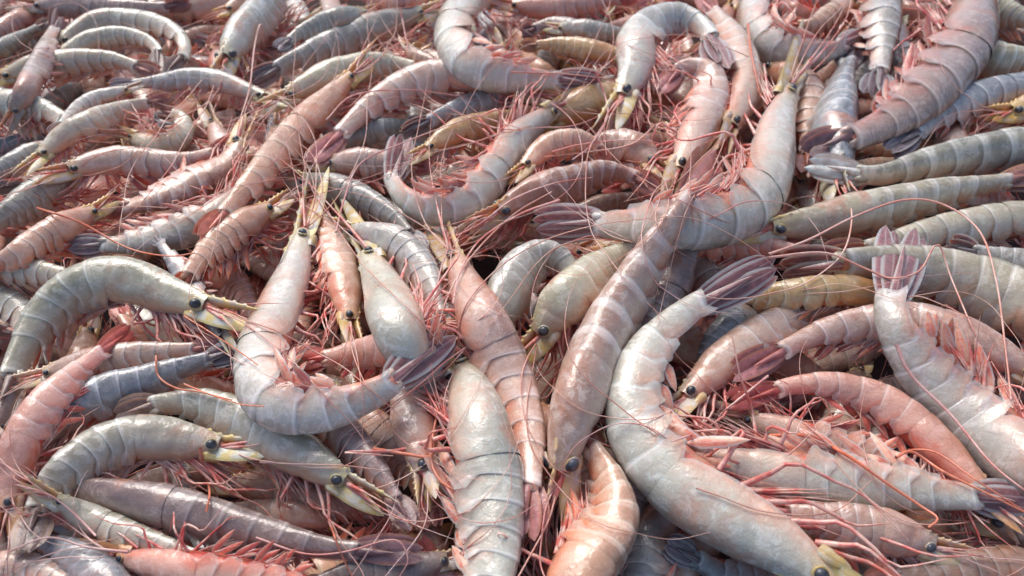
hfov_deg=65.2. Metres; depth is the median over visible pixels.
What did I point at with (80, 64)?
shrimp
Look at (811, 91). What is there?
shrimp
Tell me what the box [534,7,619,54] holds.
shrimp
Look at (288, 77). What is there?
shrimp
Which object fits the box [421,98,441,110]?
shrimp
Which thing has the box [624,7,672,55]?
shrimp
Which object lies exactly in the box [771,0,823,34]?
shrimp
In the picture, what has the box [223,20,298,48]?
shrimp
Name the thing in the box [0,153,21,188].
shrimp
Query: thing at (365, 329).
shrimp
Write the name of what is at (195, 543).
shrimp
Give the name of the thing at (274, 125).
shrimp
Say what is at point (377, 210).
shrimp
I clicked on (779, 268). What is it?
shrimp
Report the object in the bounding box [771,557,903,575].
shrimp
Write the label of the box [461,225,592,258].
shrimp
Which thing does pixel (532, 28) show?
shrimp
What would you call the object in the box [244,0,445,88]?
shrimp
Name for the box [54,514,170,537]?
shrimp
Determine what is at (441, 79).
shrimp
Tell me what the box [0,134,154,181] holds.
shrimp
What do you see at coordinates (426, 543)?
shrimp
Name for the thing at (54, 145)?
shrimp
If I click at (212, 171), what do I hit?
shrimp
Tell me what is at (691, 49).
shrimp
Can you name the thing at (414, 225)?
shrimp
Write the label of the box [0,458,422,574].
shrimp
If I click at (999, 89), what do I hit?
shrimp
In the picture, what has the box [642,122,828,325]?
shrimp
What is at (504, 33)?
shrimp
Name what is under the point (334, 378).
shrimp
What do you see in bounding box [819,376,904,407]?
shrimp
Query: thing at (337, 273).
shrimp
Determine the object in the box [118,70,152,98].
shrimp
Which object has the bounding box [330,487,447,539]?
shrimp
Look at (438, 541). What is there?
shrimp
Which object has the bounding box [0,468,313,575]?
shrimp
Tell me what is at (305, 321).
shrimp
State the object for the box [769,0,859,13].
shrimp
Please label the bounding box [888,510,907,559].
shrimp
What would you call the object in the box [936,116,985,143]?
shrimp
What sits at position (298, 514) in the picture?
shrimp
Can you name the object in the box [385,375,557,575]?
shrimp
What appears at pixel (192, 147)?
shrimp
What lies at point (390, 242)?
shrimp
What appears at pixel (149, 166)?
shrimp
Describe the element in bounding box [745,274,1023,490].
shrimp
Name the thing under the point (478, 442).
shrimp
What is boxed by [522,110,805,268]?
shrimp
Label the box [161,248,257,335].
shrimp
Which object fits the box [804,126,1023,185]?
shrimp
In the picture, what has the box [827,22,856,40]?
shrimp
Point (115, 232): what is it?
shrimp
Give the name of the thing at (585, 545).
shrimp
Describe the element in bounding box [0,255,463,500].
shrimp
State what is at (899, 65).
shrimp
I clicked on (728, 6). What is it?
shrimp
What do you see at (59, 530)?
shrimp
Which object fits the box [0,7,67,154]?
shrimp
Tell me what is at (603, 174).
shrimp
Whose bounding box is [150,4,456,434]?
shrimp
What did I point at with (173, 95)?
shrimp
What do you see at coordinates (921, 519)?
shrimp
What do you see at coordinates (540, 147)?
shrimp
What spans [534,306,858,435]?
shrimp
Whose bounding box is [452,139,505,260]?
shrimp
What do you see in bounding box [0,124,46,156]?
shrimp
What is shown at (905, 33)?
shrimp
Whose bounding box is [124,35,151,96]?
shrimp
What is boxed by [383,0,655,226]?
shrimp
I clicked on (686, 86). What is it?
shrimp
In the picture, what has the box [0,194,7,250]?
shrimp
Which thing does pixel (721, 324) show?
shrimp
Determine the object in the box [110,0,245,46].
shrimp
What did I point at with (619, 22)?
shrimp
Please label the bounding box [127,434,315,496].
shrimp
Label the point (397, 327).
shrimp
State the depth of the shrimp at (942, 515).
0.23 m
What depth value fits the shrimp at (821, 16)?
0.42 m
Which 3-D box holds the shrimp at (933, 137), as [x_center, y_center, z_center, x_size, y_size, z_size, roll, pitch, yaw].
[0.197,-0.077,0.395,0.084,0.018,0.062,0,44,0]
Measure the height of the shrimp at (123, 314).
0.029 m
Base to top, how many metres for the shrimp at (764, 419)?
0.027 m
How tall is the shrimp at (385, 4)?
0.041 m
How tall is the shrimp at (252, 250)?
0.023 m
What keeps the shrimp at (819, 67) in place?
on the ground
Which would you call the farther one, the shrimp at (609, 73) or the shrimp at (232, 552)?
the shrimp at (609, 73)
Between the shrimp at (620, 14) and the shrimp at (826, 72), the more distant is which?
the shrimp at (620, 14)
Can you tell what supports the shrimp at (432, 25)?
on the ground
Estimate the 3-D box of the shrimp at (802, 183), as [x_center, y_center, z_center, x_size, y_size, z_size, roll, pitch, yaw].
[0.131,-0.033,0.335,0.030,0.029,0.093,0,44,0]
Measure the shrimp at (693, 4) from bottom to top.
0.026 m
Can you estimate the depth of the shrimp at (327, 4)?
0.49 m
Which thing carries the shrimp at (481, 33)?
on the ground
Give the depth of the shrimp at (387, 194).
0.36 m
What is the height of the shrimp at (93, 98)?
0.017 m
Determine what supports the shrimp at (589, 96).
on the ground
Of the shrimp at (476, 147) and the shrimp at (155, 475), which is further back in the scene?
the shrimp at (476, 147)
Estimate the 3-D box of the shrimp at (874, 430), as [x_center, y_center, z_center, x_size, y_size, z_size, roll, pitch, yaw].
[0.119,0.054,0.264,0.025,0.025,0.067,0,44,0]
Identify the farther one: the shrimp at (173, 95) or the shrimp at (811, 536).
the shrimp at (173, 95)
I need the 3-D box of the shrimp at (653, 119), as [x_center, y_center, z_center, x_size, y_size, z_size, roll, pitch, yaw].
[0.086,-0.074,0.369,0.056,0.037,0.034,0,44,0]
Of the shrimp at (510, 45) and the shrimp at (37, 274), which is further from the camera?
the shrimp at (510, 45)
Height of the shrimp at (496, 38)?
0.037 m
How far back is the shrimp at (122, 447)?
0.23 m
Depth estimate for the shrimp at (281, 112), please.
0.39 m
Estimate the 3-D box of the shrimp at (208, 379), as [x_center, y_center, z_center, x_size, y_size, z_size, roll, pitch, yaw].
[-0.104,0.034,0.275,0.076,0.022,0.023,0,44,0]
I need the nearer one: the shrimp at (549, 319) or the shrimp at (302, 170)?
the shrimp at (549, 319)
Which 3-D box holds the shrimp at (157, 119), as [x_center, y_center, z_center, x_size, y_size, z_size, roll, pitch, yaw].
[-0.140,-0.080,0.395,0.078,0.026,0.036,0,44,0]
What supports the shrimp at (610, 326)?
on the ground
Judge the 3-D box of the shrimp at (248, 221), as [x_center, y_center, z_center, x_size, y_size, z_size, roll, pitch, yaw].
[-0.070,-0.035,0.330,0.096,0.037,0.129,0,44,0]
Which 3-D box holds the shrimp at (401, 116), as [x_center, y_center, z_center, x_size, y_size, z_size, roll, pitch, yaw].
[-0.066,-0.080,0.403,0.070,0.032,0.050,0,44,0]
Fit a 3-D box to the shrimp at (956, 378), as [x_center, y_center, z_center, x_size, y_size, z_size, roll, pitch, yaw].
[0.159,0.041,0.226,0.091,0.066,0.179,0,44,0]
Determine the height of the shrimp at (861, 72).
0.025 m
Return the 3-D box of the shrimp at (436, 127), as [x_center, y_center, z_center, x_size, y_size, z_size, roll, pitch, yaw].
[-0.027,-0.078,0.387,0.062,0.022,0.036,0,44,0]
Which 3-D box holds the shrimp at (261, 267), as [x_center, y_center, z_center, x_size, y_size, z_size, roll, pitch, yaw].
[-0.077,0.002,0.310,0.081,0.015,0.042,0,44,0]
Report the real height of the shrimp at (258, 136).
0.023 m
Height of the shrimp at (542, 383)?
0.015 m
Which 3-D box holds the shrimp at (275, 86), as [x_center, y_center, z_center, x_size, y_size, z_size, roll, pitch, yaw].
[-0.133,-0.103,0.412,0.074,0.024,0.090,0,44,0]
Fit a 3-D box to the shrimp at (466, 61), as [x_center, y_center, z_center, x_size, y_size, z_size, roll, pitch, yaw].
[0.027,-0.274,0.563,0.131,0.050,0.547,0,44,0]
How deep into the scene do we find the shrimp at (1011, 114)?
0.36 m
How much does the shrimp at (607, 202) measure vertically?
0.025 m
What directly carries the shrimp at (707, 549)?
on the ground
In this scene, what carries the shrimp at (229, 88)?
on the ground
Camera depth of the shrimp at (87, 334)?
0.29 m
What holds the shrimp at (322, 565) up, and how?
on the ground
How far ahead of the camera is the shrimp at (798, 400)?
0.27 m
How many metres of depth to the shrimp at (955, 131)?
0.36 m
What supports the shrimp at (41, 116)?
on the ground
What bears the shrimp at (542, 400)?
on the ground
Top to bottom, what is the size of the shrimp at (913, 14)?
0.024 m
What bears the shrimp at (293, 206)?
on the ground
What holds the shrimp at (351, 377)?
on the ground
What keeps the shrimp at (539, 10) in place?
on the ground
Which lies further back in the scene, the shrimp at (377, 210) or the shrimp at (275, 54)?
the shrimp at (275, 54)
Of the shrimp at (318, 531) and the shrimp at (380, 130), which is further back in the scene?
the shrimp at (380, 130)
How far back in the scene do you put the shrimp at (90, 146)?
0.37 m
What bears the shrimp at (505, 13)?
on the ground
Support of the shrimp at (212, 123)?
on the ground
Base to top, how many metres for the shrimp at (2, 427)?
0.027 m
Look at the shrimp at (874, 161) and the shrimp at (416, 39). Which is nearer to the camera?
the shrimp at (874, 161)
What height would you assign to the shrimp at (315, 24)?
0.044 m
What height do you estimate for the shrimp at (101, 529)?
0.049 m
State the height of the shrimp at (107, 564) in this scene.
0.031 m
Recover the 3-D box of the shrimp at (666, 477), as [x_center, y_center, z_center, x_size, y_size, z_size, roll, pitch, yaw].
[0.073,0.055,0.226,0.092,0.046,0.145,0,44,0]
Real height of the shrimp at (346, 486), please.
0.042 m
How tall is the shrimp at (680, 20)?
0.050 m
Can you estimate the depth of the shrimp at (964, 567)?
0.21 m
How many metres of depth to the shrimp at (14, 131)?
0.38 m
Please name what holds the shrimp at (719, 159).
on the ground
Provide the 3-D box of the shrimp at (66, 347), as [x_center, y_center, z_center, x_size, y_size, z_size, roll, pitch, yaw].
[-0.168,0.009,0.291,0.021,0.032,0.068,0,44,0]
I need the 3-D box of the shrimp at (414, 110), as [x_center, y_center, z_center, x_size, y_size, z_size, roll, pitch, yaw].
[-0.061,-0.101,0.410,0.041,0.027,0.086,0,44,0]
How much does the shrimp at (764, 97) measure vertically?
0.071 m
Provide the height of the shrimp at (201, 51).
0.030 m
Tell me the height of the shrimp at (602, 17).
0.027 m
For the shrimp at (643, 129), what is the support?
on the ground
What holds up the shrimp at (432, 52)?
on the ground
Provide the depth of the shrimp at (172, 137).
0.35 m
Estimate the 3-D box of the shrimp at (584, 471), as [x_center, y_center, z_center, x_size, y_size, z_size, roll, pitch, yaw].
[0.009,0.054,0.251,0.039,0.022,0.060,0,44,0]
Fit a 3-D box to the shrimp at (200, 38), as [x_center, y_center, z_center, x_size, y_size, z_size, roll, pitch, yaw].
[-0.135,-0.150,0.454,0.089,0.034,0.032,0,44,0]
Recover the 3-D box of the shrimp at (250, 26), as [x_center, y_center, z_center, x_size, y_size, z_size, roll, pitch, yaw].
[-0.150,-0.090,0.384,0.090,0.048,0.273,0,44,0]
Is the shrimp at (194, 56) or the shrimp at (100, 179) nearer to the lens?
the shrimp at (100, 179)
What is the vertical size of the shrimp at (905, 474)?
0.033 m
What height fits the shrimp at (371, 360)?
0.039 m
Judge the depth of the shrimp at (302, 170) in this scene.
0.35 m
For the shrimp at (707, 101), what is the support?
on the ground
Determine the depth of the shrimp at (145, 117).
0.38 m
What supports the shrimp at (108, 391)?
on the ground
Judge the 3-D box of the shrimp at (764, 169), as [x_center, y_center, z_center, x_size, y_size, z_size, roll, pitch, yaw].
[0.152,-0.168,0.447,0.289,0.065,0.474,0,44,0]
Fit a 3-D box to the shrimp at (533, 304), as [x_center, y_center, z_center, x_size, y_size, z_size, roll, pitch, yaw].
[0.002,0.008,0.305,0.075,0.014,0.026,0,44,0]
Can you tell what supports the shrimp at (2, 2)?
on the ground
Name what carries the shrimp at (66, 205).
on the ground
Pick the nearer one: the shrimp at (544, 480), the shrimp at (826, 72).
the shrimp at (544, 480)
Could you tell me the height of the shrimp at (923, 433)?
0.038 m
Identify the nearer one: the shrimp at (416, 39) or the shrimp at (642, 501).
the shrimp at (642, 501)
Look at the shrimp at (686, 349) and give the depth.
0.28 m
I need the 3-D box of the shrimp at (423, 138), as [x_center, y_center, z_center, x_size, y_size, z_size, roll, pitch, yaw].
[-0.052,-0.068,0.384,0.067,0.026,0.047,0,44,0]
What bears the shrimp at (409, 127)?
on the ground
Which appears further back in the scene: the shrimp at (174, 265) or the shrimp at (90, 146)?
the shrimp at (90, 146)
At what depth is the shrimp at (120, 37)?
0.41 m
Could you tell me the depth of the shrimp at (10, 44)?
0.42 m
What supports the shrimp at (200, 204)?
on the ground
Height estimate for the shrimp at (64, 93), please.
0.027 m
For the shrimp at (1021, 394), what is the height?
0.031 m
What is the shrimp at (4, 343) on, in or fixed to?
on the ground
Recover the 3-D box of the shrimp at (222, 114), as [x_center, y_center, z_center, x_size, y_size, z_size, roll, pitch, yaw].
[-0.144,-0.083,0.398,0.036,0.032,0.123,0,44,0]
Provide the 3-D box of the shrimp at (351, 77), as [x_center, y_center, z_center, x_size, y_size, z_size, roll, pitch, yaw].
[-0.050,-0.124,0.412,0.129,0.048,0.334,0,44,0]
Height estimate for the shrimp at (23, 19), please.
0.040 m
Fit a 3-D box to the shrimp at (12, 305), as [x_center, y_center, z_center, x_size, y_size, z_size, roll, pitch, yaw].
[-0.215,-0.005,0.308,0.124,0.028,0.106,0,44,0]
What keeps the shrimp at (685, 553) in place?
on the ground
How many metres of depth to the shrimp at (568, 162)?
0.38 m
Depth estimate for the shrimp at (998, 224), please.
0.30 m
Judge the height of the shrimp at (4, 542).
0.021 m
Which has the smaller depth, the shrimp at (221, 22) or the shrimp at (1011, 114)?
the shrimp at (1011, 114)
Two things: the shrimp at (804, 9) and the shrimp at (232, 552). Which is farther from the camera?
the shrimp at (804, 9)
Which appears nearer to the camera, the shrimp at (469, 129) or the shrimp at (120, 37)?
the shrimp at (469, 129)
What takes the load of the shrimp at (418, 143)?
on the ground
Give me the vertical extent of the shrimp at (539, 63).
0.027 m
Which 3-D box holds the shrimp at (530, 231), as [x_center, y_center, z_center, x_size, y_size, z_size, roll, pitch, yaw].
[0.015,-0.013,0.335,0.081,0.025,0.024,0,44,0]
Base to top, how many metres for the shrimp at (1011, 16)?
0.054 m
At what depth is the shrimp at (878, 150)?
0.38 m
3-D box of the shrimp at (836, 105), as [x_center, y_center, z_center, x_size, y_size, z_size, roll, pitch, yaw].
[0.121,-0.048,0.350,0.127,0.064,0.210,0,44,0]
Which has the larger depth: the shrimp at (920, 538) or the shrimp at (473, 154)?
the shrimp at (473, 154)
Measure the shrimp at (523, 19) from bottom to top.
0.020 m
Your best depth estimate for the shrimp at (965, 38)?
0.35 m
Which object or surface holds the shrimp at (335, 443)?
on the ground
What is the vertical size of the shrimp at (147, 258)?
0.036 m
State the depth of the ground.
0.38 m
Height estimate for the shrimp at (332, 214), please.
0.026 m
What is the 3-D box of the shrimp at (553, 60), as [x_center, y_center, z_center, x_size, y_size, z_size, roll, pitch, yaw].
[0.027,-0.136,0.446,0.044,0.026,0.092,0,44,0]
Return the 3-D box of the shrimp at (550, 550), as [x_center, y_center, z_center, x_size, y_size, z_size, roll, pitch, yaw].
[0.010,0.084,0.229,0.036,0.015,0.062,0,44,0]
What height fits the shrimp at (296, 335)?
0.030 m
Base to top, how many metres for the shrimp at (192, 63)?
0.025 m
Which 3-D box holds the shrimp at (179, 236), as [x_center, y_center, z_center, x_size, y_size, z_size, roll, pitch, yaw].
[-0.122,-0.092,0.369,0.082,0.022,0.218,0,44,0]
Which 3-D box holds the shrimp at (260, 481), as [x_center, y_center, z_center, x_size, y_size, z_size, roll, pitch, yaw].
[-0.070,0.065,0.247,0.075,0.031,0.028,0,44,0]
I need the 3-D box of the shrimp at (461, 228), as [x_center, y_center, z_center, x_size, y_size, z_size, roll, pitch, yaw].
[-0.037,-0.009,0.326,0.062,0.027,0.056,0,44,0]
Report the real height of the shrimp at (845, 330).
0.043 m
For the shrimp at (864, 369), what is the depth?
0.26 m
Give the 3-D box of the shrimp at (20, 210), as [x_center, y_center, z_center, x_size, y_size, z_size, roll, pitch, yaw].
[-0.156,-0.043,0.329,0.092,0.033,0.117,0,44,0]
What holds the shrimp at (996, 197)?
on the ground
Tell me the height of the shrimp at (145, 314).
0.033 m
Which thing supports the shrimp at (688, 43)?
on the ground
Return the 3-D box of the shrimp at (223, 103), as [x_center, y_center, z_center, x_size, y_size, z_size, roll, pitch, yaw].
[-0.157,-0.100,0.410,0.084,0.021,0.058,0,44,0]
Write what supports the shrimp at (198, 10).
on the ground
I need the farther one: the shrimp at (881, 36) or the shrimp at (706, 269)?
the shrimp at (881, 36)
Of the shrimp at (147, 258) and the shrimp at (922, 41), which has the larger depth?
the shrimp at (922, 41)
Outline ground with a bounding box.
[0,0,1023,575]
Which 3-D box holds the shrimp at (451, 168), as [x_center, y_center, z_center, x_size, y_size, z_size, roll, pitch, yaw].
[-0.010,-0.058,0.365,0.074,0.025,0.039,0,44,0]
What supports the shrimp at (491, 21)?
on the ground
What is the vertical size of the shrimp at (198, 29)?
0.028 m
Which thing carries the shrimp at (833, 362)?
on the ground
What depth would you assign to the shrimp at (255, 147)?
0.37 m
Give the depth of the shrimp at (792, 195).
0.35 m
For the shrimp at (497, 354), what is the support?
on the ground
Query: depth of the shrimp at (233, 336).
0.29 m
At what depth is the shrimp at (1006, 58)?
0.39 m
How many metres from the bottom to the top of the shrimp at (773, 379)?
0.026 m
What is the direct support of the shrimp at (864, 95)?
on the ground
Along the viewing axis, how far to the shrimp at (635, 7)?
0.48 m
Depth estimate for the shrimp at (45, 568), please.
0.20 m
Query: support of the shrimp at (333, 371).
on the ground
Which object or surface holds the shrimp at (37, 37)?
on the ground
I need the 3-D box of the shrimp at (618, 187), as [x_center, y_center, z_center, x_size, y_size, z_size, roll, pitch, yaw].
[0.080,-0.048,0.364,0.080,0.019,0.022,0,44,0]
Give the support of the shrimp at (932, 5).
on the ground
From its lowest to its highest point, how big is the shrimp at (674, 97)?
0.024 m
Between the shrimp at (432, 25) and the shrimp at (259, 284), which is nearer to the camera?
the shrimp at (259, 284)
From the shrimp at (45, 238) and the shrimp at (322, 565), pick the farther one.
the shrimp at (45, 238)
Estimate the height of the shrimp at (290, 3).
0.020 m
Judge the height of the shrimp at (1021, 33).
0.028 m
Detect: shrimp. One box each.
[0,0,18,16]
[0,0,192,24]
[0,3,98,57]
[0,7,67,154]
[0,8,191,73]
[0,18,48,68]
[0,30,45,67]
[0,48,161,105]
[0,87,83,140]
[0,90,172,191]
[0,93,194,256]
[0,121,28,134]
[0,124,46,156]
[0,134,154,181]
[0,135,227,261]
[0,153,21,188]
[0,168,290,272]
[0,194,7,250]
[0,226,167,268]
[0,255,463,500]
[0,258,65,298]
[0,285,60,367]
[0,297,31,366]
[0,323,136,575]
[0,335,218,398]
[0,387,211,551]
[0,424,67,475]
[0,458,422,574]
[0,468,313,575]
[0,527,7,550]
[0,550,67,575]
[7,534,130,575]
[9,401,408,575]
[11,338,237,544]
[12,3,165,75]
[22,174,81,266]
[25,259,84,397]
[34,135,80,205]
[35,79,122,124]
[36,97,194,151]
[40,77,65,109]
[46,69,155,133]
[51,522,77,537]
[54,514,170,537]
[58,0,293,250]
[67,3,338,257]
[67,313,112,431]
[69,89,152,157]
[79,175,120,227]
[81,74,109,105]
[93,108,156,224]
[95,219,143,260]
[104,1,346,219]
[105,69,181,104]
[108,19,336,127]
[108,307,228,381]
[109,305,171,415]
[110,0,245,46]
[110,34,219,78]
[113,371,520,575]
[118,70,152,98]
[118,132,150,226]
[119,89,201,145]
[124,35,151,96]
[125,168,428,266]
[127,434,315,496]
[135,46,280,74]
[135,90,186,114]
[135,209,179,261]
[141,110,289,131]
[148,0,229,25]
[149,223,263,406]
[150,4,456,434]
[151,143,262,184]
[153,57,208,91]
[160,18,222,46]
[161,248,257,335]
[162,24,223,55]
[166,461,207,547]
[170,244,254,341]
[174,96,464,284]
[174,367,234,393]
[180,88,261,115]
[180,165,247,213]
[188,85,227,149]
[189,235,419,531]
[191,42,226,111]
[191,132,303,165]
[192,7,539,241]
[192,278,238,392]
[193,0,322,53]
[193,107,253,139]
[197,18,225,24]
[198,89,479,172]
[201,470,389,526]
[202,52,423,278]
[210,111,314,144]
[211,327,340,380]
[215,35,309,146]
[220,546,292,565]
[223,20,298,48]
[225,105,296,131]
[225,245,363,308]
[233,146,431,195]
[235,498,362,535]
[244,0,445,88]
[244,0,463,445]
[247,42,299,72]
[249,177,384,297]
[253,112,288,203]
[254,190,371,241]
[263,105,511,320]
[264,114,295,190]
[267,205,355,250]
[270,219,317,326]
[273,0,442,52]
[276,68,375,88]
[283,0,309,21]
[283,0,591,540]
[289,494,455,573]
[290,162,387,197]
[300,242,502,381]
[302,336,382,376]
[304,58,746,220]
[304,198,484,480]
[305,498,375,536]
[306,162,406,199]
[308,14,434,49]
[309,373,389,409]
[309,380,511,575]
[315,105,532,183]
[316,192,799,575]
[319,0,347,9]
[321,96,354,134]
[325,330,389,473]
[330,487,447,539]
[334,366,398,533]
[338,239,574,457]
[339,111,647,165]
[341,0,520,31]
[345,92,406,118]
[354,167,449,190]
[356,245,502,337]
[359,408,443,527]
[364,30,429,117]
[364,133,428,149]
[368,160,661,317]
[369,27,665,166]
[371,0,434,60]
[378,13,436,82]
[381,45,438,57]
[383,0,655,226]
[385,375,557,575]
[386,187,511,232]
[387,136,459,168]
[400,58,641,160]
[406,148,545,188]
[408,5,499,36]
[408,128,611,321]
[414,524,457,572]
[416,534,436,550]
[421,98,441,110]
[423,217,481,258]
[425,106,494,137]
[432,226,453,317]
[433,0,603,92]
[434,14,493,48]
[440,18,620,49]
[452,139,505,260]
[455,92,490,155]
[455,468,548,575]
[456,2,735,322]
[456,30,522,95]
[456,140,578,185]
[458,223,544,255]
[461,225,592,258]
[474,10,489,27]
[478,0,639,38]
[480,8,532,105]
[481,9,504,34]
[481,203,719,342]
[490,12,571,70]
[494,0,548,37]
[497,424,639,575]
[502,36,555,70]
[505,12,527,28]
[516,282,545,327]
[517,507,554,575]
[518,147,721,575]
[519,16,737,81]
[520,36,698,80]
[520,242,709,539]
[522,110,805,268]
[531,333,572,402]
[532,0,862,250]
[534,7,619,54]
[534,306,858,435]
[537,35,560,69]
[538,240,603,292]
[539,397,560,542]
[541,401,590,513]
[545,128,677,274]
[552,82,1023,400]
[552,317,703,383]
[560,121,681,165]
[560,263,1023,520]
[566,0,678,61]
[568,6,627,66]
[577,192,651,211]
[581,23,823,179]
[593,64,615,82]
[600,422,647,575]
[601,82,687,106]
[601,160,736,194]
[604,255,984,575]
[607,6,629,19]
[613,4,638,14]
[621,528,719,575]
[623,0,693,53]
[623,57,747,313]
[623,503,692,575]
[624,0,763,322]
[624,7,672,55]
[632,104,688,132]
[637,0,664,9]
[642,74,731,165]
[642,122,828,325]
[644,133,671,155]
[650,8,732,82]
[658,317,938,528]
[661,533,902,575]
[667,337,819,379]
[676,0,736,12]
[677,51,699,95]
[683,352,824,422]
[692,48,867,298]
[692,354,814,412]
[696,273,962,380]
[705,395,806,442]
[707,118,758,171]
[711,0,738,65]
[714,260,785,281]
[725,371,1023,553]
[729,301,1023,397]
[736,0,865,66]
[736,136,798,157]
[739,118,758,142]
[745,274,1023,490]
[754,60,835,120]
[758,81,772,107]
[763,68,871,119]
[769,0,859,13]
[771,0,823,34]
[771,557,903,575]
[773,494,1023,575]
[777,178,798,215]
[779,244,1023,351]
[780,196,895,239]
[787,157,894,212]
[789,0,866,40]
[793,173,834,244]
[799,0,999,164]
[799,324,1023,550]
[802,298,922,371]
[802,513,908,564]
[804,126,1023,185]
[810,62,828,72]
[818,0,902,96]
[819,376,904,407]
[822,200,1023,248]
[822,360,892,438]
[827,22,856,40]
[855,50,870,84]
[855,130,937,159]
[855,139,974,178]
[855,361,878,439]
[857,84,873,99]
[863,544,1023,575]
[872,225,1023,494]
[875,0,1023,44]
[882,71,1023,158]
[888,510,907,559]
[890,47,927,82]
[891,2,924,68]
[902,0,942,26]
[907,510,956,538]
[909,2,1023,112]
[909,25,939,47]
[910,0,1019,3]
[918,3,946,12]
[922,43,1023,147]
[934,511,985,548]
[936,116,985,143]
[940,118,990,210]
[943,233,1023,266]
[967,191,1019,207]
[970,122,1003,134]
[995,373,1023,575]
[1013,28,1023,45]
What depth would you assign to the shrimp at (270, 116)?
0.38 m
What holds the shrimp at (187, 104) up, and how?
on the ground
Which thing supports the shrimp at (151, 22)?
on the ground
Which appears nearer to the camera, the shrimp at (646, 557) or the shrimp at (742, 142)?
the shrimp at (646, 557)
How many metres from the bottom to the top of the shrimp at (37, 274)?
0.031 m
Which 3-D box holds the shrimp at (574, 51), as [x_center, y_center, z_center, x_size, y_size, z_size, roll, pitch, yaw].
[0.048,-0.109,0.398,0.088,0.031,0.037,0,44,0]
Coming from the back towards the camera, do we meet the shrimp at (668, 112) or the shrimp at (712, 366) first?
the shrimp at (668, 112)
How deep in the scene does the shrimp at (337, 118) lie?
0.38 m
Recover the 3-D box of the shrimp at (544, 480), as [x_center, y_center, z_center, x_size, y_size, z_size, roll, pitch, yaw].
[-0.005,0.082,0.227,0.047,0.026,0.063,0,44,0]
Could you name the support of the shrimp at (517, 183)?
on the ground
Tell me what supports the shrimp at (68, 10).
on the ground
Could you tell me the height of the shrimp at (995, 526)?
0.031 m
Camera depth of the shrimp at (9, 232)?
0.33 m
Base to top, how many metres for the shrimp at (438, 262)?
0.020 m
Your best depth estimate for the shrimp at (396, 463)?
0.24 m
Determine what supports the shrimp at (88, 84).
on the ground
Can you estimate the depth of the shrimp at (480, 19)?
0.47 m
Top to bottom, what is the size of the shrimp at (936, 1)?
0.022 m
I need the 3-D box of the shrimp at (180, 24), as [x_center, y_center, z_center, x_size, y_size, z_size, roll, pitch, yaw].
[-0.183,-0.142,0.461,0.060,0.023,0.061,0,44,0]
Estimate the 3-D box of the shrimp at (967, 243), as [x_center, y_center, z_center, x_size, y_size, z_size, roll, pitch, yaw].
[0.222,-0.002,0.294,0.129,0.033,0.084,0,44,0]
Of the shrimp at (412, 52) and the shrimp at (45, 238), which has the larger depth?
the shrimp at (412, 52)
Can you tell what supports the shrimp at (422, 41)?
on the ground
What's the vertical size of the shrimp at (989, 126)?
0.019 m
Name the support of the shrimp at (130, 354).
on the ground
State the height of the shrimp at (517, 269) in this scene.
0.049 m
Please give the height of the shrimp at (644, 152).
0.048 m
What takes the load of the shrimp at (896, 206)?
on the ground
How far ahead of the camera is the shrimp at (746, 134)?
0.39 m
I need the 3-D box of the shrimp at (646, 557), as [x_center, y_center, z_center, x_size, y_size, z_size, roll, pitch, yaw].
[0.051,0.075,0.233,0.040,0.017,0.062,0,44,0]
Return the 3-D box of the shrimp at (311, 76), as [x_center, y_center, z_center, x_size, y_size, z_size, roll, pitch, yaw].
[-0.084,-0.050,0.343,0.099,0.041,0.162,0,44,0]
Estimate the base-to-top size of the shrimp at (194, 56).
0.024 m
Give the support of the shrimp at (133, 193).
on the ground
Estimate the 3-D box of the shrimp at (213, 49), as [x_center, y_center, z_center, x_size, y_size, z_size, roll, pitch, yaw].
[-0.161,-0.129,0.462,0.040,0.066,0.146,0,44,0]
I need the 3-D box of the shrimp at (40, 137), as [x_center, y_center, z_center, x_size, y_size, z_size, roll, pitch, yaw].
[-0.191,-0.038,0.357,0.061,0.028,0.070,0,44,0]
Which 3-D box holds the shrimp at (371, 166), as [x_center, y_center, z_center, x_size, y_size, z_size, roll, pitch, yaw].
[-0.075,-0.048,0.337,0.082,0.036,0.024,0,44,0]
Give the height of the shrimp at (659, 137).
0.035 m
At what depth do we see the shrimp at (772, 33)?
0.41 m
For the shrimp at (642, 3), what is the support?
on the ground
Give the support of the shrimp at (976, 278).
on the ground
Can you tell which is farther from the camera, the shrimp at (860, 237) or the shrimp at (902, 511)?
the shrimp at (860, 237)
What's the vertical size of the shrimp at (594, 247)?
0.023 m
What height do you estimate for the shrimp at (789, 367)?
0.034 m
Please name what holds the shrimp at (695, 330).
on the ground
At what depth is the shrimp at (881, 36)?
0.40 m
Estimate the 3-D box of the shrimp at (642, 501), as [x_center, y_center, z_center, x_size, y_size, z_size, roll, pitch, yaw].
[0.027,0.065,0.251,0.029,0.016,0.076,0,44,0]
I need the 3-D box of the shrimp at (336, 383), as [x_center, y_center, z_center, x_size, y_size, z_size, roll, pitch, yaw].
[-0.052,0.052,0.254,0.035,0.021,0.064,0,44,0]
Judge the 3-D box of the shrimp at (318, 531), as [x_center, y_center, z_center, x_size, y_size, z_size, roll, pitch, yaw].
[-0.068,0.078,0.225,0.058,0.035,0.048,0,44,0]
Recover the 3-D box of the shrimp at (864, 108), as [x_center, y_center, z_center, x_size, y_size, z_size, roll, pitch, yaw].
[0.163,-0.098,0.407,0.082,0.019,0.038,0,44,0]
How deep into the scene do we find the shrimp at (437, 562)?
0.21 m
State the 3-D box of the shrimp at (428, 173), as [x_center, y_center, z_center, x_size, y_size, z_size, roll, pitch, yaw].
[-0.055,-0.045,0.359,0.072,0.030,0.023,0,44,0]
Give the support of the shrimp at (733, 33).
on the ground
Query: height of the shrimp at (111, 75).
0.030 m
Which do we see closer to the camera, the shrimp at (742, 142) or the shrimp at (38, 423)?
the shrimp at (38, 423)
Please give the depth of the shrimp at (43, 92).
0.41 m

